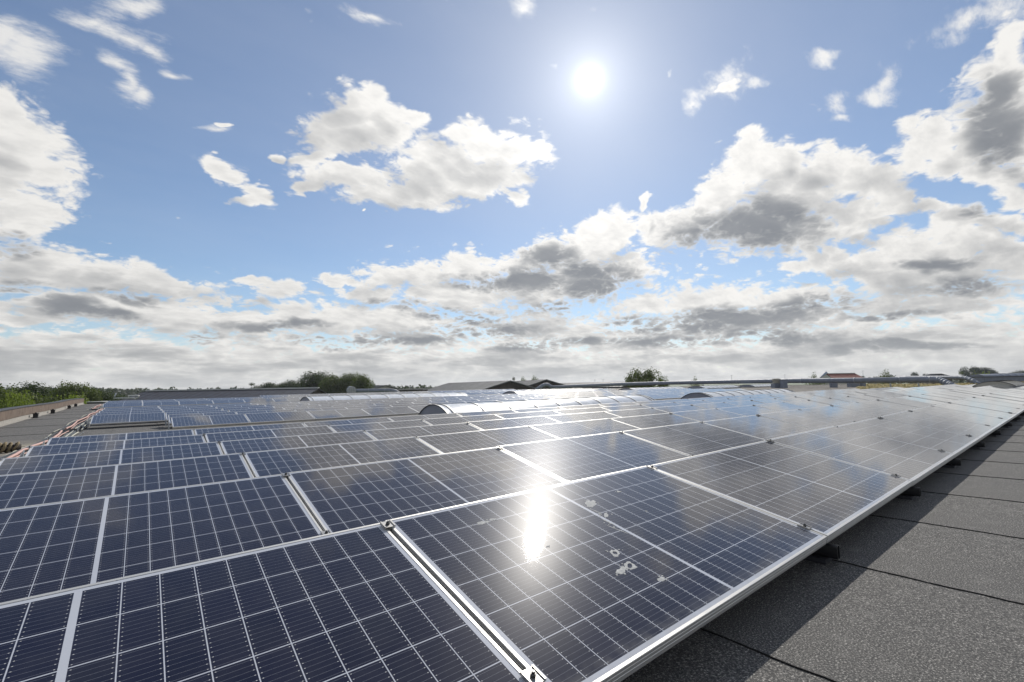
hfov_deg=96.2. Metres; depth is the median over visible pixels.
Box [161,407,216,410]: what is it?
solar panel
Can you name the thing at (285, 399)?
solar panel
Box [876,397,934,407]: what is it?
solar panel
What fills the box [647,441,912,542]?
solar panel
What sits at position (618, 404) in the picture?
solar panel
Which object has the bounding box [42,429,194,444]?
solar panel
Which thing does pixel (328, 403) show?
solar panel
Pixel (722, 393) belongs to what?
barrel skylight
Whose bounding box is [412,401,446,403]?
solar panel
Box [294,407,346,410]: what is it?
solar panel
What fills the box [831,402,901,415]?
solar panel
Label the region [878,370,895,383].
tree
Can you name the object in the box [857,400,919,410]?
solar panel
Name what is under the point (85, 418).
cable tray
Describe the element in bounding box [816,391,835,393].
solar panel
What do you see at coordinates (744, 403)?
solar panel
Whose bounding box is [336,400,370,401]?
solar panel
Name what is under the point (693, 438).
solar panel
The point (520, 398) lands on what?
solar panel
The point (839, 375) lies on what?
red roofed house
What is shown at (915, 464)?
solar panel
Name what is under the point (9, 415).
parapet wall
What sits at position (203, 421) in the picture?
solar panel
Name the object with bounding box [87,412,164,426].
solar panel
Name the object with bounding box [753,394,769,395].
solar panel
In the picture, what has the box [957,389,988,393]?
solar panel
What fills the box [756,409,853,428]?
solar panel
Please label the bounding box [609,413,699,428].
solar panel
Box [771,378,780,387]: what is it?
roof vent
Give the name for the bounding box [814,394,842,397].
solar panel
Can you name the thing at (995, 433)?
mounting rail
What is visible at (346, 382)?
tree
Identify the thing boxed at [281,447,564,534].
solar panel
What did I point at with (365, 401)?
solar panel
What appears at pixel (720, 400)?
solar panel
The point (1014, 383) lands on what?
barrel skylight
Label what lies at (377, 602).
solar panel
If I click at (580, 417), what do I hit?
solar panel
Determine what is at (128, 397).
white pipe
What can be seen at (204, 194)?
sky
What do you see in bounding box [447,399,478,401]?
solar panel
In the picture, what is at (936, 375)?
gabled barn
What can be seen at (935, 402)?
solar panel
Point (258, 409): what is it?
solar panel
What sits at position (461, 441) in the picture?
solar panel
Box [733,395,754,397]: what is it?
solar panel
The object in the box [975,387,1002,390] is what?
solar panel
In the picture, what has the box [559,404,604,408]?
solar panel
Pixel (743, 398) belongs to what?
solar panel
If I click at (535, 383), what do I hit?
gabled barn
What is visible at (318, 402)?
solar panel
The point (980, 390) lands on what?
solar panel
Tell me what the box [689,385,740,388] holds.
barrel skylight
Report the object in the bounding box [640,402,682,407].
solar panel
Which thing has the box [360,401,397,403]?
solar panel
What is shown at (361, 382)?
tree
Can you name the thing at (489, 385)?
gabled barn
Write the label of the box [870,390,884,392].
solar panel
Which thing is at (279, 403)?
solar panel
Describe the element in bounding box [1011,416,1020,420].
mounting rail
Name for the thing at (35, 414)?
roof outlet
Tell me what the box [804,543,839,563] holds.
mounting rail
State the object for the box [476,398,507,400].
solar panel
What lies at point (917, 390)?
solar panel
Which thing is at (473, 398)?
solar panel
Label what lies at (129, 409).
solar panel
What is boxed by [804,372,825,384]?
tree
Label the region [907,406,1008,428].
solar panel
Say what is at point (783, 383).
roof vent
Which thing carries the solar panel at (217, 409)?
on the roof
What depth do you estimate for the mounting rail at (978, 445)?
5.31 m
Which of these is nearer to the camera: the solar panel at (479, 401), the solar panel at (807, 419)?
the solar panel at (807, 419)
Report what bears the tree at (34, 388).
on the ground
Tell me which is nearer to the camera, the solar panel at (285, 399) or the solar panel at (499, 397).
the solar panel at (499, 397)
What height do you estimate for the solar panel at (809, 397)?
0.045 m
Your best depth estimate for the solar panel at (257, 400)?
29.99 m
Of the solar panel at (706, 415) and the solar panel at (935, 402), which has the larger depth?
the solar panel at (935, 402)
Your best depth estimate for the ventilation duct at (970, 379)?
57.76 m
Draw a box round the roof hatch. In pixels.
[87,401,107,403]
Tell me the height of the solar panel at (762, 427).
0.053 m
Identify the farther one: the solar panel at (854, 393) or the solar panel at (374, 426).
the solar panel at (854, 393)
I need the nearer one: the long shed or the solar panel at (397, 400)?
the solar panel at (397, 400)
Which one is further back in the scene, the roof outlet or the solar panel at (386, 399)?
the solar panel at (386, 399)
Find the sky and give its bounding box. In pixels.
[0,0,1023,391]
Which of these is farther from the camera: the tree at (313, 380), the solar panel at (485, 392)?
the tree at (313, 380)
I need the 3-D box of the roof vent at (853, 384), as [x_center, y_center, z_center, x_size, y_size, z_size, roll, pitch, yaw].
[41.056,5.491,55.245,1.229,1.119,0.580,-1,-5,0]
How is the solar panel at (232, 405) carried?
on the roof
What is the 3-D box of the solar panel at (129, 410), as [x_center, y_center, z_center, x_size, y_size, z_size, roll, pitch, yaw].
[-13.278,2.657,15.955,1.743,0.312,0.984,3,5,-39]
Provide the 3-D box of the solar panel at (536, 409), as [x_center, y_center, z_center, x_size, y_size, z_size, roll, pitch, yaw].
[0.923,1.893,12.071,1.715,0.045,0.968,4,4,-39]
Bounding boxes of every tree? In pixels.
[0,383,43,403]
[0,389,37,408]
[8,380,55,402]
[32,392,61,403]
[42,384,60,394]
[47,379,85,401]
[52,392,89,403]
[74,382,103,401]
[91,387,122,400]
[113,393,126,400]
[251,382,276,387]
[276,379,304,387]
[295,370,333,387]
[318,374,339,393]
[330,371,364,392]
[350,374,374,392]
[624,366,665,387]
[657,375,668,386]
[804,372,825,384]
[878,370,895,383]
[958,371,964,382]
[959,365,983,382]
[980,366,999,373]
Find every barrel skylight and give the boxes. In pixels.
[300,392,465,400]
[418,395,654,414]
[503,389,599,393]
[619,386,685,389]
[680,389,793,398]
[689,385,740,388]
[739,384,770,387]
[973,380,1023,386]
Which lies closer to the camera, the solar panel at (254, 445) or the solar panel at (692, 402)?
the solar panel at (254, 445)
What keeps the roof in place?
on the ground
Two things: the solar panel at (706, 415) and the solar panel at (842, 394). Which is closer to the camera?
the solar panel at (706, 415)
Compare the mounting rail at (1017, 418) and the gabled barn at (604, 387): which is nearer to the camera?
the mounting rail at (1017, 418)
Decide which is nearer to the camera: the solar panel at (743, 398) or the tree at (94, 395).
the solar panel at (743, 398)
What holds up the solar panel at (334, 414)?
on the roof
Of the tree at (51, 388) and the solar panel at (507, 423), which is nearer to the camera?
the solar panel at (507, 423)
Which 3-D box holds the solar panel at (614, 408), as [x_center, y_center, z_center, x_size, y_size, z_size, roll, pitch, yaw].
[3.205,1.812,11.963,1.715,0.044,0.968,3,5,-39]
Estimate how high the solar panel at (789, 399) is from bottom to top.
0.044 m
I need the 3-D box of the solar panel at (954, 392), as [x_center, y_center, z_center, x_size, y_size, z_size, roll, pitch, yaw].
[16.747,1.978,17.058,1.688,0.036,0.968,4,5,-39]
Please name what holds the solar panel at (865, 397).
on the mounting rail
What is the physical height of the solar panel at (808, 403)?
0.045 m
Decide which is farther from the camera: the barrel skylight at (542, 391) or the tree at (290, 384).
the tree at (290, 384)
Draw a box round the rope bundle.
[0,441,21,453]
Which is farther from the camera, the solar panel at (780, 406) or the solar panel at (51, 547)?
the solar panel at (780, 406)
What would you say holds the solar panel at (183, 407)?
on the roof
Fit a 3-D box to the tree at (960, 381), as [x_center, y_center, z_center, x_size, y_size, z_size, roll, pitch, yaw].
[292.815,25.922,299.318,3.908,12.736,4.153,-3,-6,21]
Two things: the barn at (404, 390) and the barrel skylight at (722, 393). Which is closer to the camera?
the barrel skylight at (722, 393)
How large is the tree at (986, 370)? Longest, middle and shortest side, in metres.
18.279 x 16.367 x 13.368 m
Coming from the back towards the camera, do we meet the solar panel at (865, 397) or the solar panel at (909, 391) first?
the solar panel at (909, 391)
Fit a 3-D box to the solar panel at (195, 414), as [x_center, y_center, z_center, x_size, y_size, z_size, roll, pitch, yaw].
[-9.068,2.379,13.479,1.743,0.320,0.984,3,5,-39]
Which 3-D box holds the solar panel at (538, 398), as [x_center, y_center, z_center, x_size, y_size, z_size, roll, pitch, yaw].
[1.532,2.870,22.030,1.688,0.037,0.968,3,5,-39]
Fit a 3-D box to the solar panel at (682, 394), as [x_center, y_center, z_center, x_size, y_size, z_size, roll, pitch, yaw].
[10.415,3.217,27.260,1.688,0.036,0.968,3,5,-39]
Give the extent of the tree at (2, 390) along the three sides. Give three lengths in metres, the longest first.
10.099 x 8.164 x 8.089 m
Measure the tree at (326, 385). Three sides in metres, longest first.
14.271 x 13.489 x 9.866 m
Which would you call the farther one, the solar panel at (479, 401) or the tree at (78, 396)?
the tree at (78, 396)
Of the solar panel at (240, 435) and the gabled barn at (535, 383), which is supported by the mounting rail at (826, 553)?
the solar panel at (240, 435)
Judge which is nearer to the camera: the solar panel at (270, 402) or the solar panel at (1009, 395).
the solar panel at (1009, 395)
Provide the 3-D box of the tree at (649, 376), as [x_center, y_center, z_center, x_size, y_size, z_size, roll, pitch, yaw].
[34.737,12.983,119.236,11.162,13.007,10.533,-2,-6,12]
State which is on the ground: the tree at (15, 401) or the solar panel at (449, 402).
the tree at (15, 401)
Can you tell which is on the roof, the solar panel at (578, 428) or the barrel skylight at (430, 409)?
the barrel skylight at (430, 409)
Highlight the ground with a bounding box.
[122,380,965,396]
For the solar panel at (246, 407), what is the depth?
17.13 m
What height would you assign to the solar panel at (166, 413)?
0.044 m
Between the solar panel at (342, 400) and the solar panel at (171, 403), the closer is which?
the solar panel at (342, 400)
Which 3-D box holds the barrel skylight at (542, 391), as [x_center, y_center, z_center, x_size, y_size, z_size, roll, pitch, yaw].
[3.703,4.492,40.129,9.960,0.462,2.420,3,-8,-39]
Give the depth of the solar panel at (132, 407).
18.61 m
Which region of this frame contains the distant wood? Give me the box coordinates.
[0,374,965,397]
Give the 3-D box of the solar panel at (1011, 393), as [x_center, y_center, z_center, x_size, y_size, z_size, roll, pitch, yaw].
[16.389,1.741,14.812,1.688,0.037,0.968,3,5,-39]
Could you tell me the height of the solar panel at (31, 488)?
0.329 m
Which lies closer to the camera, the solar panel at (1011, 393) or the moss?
the solar panel at (1011, 393)
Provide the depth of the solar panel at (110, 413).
14.99 m
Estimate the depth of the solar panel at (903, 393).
18.36 m
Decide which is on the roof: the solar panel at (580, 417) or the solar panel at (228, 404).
the solar panel at (228, 404)
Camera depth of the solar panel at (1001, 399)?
11.55 m
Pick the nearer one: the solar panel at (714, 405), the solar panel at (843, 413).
the solar panel at (843, 413)
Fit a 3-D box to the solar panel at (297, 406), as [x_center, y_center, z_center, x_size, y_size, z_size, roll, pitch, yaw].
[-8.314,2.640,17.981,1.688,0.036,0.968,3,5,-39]
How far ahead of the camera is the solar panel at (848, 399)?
14.02 m
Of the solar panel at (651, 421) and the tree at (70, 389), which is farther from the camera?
the tree at (70, 389)
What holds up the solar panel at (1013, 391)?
on the mounting rail
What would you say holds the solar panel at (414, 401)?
on the roof
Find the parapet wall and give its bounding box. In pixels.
[0,398,83,426]
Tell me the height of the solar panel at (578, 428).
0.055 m
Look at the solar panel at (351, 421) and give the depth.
9.09 m
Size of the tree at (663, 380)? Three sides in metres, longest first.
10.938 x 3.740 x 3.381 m
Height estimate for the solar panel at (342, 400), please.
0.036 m
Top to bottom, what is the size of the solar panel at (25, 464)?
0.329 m
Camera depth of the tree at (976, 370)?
328.35 m
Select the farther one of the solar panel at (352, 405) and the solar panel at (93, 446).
the solar panel at (352, 405)
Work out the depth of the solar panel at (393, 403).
19.14 m
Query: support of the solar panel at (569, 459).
on the mounting rail at (826, 553)
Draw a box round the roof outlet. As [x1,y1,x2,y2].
[32,412,38,417]
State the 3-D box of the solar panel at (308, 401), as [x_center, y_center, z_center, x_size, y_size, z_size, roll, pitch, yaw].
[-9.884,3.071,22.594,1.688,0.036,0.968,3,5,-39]
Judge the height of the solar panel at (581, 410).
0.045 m
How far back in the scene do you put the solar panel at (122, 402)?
27.21 m
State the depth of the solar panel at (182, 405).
19.65 m
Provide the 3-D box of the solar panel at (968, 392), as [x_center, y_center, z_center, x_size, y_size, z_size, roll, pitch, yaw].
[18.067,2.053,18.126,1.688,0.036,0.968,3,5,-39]
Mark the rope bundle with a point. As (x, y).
(9, 447)
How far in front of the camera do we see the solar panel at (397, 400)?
22.58 m
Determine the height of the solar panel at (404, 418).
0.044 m
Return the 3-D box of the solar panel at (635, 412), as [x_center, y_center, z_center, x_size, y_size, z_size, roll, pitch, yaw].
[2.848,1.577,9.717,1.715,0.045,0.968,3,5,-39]
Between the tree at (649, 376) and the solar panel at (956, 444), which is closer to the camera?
the solar panel at (956, 444)
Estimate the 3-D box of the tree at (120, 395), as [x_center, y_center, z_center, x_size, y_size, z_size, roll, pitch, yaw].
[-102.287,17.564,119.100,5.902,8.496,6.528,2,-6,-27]
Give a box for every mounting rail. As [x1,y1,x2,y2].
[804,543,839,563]
[895,486,920,499]
[942,458,960,467]
[970,442,984,448]
[988,430,1000,436]
[1002,422,1011,427]
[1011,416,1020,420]
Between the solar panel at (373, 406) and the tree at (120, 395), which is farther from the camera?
the tree at (120, 395)
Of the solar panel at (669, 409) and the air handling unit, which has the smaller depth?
the solar panel at (669, 409)
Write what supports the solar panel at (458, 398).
on the roof
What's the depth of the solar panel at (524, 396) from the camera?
25.71 m
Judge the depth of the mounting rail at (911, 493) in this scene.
3.17 m
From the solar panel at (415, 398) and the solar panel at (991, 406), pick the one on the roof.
the solar panel at (415, 398)
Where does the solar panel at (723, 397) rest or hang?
on the mounting rail
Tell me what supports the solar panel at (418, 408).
on the roof
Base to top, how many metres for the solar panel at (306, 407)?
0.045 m
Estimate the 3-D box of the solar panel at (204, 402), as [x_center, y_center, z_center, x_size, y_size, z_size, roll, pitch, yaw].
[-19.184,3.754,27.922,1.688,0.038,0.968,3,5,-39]
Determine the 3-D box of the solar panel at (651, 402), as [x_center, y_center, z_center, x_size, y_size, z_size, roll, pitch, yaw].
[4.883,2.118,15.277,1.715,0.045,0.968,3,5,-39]
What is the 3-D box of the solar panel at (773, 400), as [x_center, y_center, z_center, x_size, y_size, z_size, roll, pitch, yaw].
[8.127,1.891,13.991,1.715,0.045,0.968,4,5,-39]
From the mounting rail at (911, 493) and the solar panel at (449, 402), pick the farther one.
the solar panel at (449, 402)
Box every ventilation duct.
[356,388,399,392]
[535,383,551,388]
[551,376,954,388]
[900,376,980,383]
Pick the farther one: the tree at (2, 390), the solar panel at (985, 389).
the tree at (2, 390)
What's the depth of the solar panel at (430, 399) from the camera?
23.72 m
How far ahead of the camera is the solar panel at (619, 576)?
1.64 m
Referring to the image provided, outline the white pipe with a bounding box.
[112,393,139,400]
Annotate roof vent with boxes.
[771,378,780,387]
[780,379,787,387]
[829,383,837,387]
[847,383,859,386]
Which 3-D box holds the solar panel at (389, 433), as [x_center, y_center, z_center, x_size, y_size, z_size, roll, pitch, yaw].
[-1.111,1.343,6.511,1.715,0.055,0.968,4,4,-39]
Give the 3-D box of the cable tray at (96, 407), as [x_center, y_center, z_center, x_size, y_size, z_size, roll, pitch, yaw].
[-25.136,4.002,27.916,0.635,0.171,8.004,3,-7,-39]
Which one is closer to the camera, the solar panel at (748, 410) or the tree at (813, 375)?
the solar panel at (748, 410)
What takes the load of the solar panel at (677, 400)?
on the mounting rail
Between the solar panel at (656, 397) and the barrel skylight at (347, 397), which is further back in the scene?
the barrel skylight at (347, 397)
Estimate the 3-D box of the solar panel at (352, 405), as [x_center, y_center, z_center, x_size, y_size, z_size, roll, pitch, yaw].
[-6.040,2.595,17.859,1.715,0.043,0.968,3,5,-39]
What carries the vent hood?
attached to the ventilation duct at (373, 390)
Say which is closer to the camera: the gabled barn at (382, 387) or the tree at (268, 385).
the gabled barn at (382, 387)
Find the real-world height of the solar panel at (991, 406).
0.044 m
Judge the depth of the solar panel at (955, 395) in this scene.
16.00 m
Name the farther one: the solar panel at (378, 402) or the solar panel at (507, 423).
the solar panel at (378, 402)
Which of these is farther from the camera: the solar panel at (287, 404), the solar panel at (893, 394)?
the solar panel at (287, 404)
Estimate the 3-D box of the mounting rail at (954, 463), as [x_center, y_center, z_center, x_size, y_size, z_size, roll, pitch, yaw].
[1.278,1.473,7.684,0.130,0.300,8.990,3,-8,-39]
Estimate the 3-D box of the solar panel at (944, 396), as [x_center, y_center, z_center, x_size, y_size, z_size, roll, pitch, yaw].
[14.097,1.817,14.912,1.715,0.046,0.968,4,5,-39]
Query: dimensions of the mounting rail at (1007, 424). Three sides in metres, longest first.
8.990 x 0.300 x 0.130 m
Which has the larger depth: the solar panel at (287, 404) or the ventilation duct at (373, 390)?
the ventilation duct at (373, 390)
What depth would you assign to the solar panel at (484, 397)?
25.83 m
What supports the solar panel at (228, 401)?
on the roof
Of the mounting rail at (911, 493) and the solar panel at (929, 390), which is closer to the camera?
the mounting rail at (911, 493)
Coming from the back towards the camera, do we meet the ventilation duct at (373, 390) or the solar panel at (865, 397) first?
the ventilation duct at (373, 390)
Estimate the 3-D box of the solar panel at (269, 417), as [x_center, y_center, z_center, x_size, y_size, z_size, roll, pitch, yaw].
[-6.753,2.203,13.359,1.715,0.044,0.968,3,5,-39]
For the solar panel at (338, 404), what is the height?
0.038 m
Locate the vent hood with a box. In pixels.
[346,386,355,392]
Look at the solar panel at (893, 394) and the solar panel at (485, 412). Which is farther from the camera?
the solar panel at (893, 394)
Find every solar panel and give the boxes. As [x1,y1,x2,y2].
[0,442,222,474]
[0,453,253,508]
[0,474,321,602]
[0,523,525,681]
[19,435,205,456]
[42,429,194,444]
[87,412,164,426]
[95,410,162,414]
[99,409,160,412]
[101,402,141,408]
[102,407,159,410]
[104,406,157,408]
[107,401,141,402]
[108,384,1021,401]
[143,401,178,405]
[158,405,206,406]
[160,405,210,408]
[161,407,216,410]
[163,408,221,415]
[164,410,227,420]
[165,412,235,426]
[168,414,249,429]
[179,400,213,404]
[192,422,305,440]
[202,425,334,441]
[207,403,250,405]
[211,404,257,406]
[212,399,244,403]
[216,405,264,407]
[217,430,374,453]
[221,406,273,409]
[228,407,284,411]
[236,409,294,413]
[240,437,441,476]
[243,398,274,402]
[244,411,314,423]
[251,401,290,403]
[258,402,299,404]
[265,403,308,405]
[272,398,300,401]
[273,404,319,407]
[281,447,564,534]
[284,406,331,408]
[291,400,325,402]
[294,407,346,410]
[299,401,335,402]
[301,417,391,426]
[307,408,370,419]
[308,402,347,404]
[319,403,359,405]
[326,399,358,400]
[328,419,429,431]
[330,404,373,406]
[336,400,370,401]
[345,405,391,408]
[348,400,383,402]
[359,398,388,399]
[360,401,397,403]
[360,406,418,416]
[362,423,480,439]
[371,399,401,400]
[374,402,413,404]
[380,466,826,681]
[384,399,414,401]
[386,413,459,420]
[390,403,429,406]
[396,400,429,402]
[402,398,430,399]
[407,405,426,412]
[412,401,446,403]
[414,398,443,399]
[414,426,558,453]
[421,414,503,424]
[430,399,460,400]
[430,401,465,403]
[444,397,470,398]
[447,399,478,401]
[455,410,517,415]
[461,398,487,399]
[465,400,495,402]
[466,416,560,429]
[471,396,495,397]
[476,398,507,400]
[488,397,513,398]
[494,410,562,418]
[496,399,525,401]
[496,432,689,482]
[505,397,532,399]
[513,407,563,412]
[514,396,536,397]
[526,398,551,399]
[529,418,639,438]
[544,411,619,422]
[552,407,609,413]
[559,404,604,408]
[598,402,639,406]
[601,405,649,410]
[603,408,667,416]
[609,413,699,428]
[619,422,765,455]
[633,400,666,403]
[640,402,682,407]
[646,394,670,399]
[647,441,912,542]
[652,405,704,412]
[656,394,682,398]
[663,399,694,401]
[670,408,743,421]
[675,393,688,395]
[675,400,711,404]
[690,397,715,400]
[690,402,736,408]
[701,415,813,439]
[703,399,735,402]
[711,396,737,398]
[715,405,778,415]
[724,400,765,405]
[727,397,756,400]
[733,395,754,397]
[752,398,788,402]
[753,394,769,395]
[754,402,808,410]
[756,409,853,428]
[766,426,954,485]
[775,397,808,401]
[784,400,829,407]
[788,393,808,395]
[794,395,824,399]
[798,405,880,421]
[804,392,821,394]
[810,398,850,404]
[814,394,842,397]
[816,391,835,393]
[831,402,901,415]
[832,393,853,396]
[832,396,869,401]
[837,417,979,456]
[846,392,863,394]
[848,395,883,399]
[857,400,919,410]
[858,391,875,393]
[864,393,895,397]
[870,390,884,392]
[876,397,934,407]
[877,411,996,440]
[879,392,908,396]
[891,391,917,395]
[895,396,945,404]
[901,390,926,393]
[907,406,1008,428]
[910,389,933,392]
[910,394,954,401]
[918,389,941,391]
[923,393,965,399]
[929,388,947,390]
[932,402,1017,420]
[934,392,973,397]
[942,391,979,396]
[948,399,1023,414]
[950,390,983,394]
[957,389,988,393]
[962,397,1023,408]
[966,388,992,392]
[972,387,997,391]
[974,395,1023,404]
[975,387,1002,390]
[983,394,1023,401]
[989,392,1023,398]
[998,391,1023,395]
[1003,390,1023,393]
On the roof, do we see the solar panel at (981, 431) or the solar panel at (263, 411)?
the solar panel at (263, 411)
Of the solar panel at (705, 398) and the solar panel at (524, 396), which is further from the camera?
the solar panel at (524, 396)
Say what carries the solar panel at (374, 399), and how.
on the roof
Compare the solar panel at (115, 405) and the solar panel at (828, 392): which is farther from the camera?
the solar panel at (115, 405)
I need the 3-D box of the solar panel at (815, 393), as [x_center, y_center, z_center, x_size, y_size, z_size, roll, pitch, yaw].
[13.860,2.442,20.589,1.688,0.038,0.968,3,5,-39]
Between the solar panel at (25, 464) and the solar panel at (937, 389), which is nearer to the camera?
the solar panel at (25, 464)
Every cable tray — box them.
[0,430,83,457]
[54,408,102,431]
[88,404,102,409]
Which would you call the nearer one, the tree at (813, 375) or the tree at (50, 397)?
the tree at (50, 397)
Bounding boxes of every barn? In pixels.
[369,385,397,392]
[396,389,427,391]
[428,380,534,390]
[515,379,564,388]
[561,381,628,388]
[923,374,951,383]
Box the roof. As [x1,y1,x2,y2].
[0,384,1023,681]
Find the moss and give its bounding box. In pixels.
[857,381,1023,388]
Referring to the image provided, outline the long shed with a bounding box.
[118,387,327,400]
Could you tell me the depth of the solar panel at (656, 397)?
25.16 m
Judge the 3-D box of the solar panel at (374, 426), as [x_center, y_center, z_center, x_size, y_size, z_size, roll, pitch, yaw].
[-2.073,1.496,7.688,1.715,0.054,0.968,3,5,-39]
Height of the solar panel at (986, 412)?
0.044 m
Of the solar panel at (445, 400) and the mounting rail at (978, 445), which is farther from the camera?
the solar panel at (445, 400)
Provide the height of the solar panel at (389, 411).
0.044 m
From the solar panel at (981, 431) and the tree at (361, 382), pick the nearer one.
the solar panel at (981, 431)
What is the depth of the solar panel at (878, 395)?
16.18 m
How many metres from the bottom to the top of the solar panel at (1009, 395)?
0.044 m
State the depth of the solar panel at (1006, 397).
12.60 m
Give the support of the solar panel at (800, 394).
on the mounting rail
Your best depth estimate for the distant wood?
500.85 m
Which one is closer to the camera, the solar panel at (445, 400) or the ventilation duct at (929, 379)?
the solar panel at (445, 400)
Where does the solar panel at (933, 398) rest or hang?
on the mounting rail
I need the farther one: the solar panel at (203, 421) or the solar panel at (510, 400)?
the solar panel at (510, 400)
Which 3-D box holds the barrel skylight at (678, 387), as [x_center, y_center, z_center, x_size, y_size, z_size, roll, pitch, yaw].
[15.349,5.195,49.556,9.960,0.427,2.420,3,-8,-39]
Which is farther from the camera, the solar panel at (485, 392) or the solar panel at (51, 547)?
the solar panel at (485, 392)
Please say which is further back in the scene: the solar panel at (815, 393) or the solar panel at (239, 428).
the solar panel at (815, 393)
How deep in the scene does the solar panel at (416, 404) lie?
17.98 m
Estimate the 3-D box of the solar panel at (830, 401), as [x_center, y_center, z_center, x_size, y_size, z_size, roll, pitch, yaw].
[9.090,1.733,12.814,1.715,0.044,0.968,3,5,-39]
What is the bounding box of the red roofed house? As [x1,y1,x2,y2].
[820,373,863,384]
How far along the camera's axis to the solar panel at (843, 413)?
8.43 m
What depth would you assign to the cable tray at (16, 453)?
9.00 m
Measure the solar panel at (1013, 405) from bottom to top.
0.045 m
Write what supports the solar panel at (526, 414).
on the mounting rail at (954, 463)
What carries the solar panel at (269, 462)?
on the mounting rail at (826, 553)
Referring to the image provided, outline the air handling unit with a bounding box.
[969,373,1023,382]
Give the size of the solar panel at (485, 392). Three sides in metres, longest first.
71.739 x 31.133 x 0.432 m
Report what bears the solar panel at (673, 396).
on the roof
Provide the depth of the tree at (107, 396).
89.34 m
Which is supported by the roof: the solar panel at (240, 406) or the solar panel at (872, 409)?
the solar panel at (240, 406)
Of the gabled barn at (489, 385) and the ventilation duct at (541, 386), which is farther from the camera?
the gabled barn at (489, 385)
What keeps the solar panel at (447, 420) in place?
on the mounting rail at (954, 463)
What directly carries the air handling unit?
on the roof
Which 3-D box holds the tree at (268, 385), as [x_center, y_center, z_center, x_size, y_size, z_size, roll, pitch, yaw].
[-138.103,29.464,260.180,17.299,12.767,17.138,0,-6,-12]
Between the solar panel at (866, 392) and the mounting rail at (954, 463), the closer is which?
the mounting rail at (954, 463)
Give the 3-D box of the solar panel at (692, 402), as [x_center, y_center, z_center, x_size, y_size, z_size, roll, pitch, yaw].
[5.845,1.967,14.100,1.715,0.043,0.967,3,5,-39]
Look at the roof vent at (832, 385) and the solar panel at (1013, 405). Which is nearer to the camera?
the solar panel at (1013, 405)

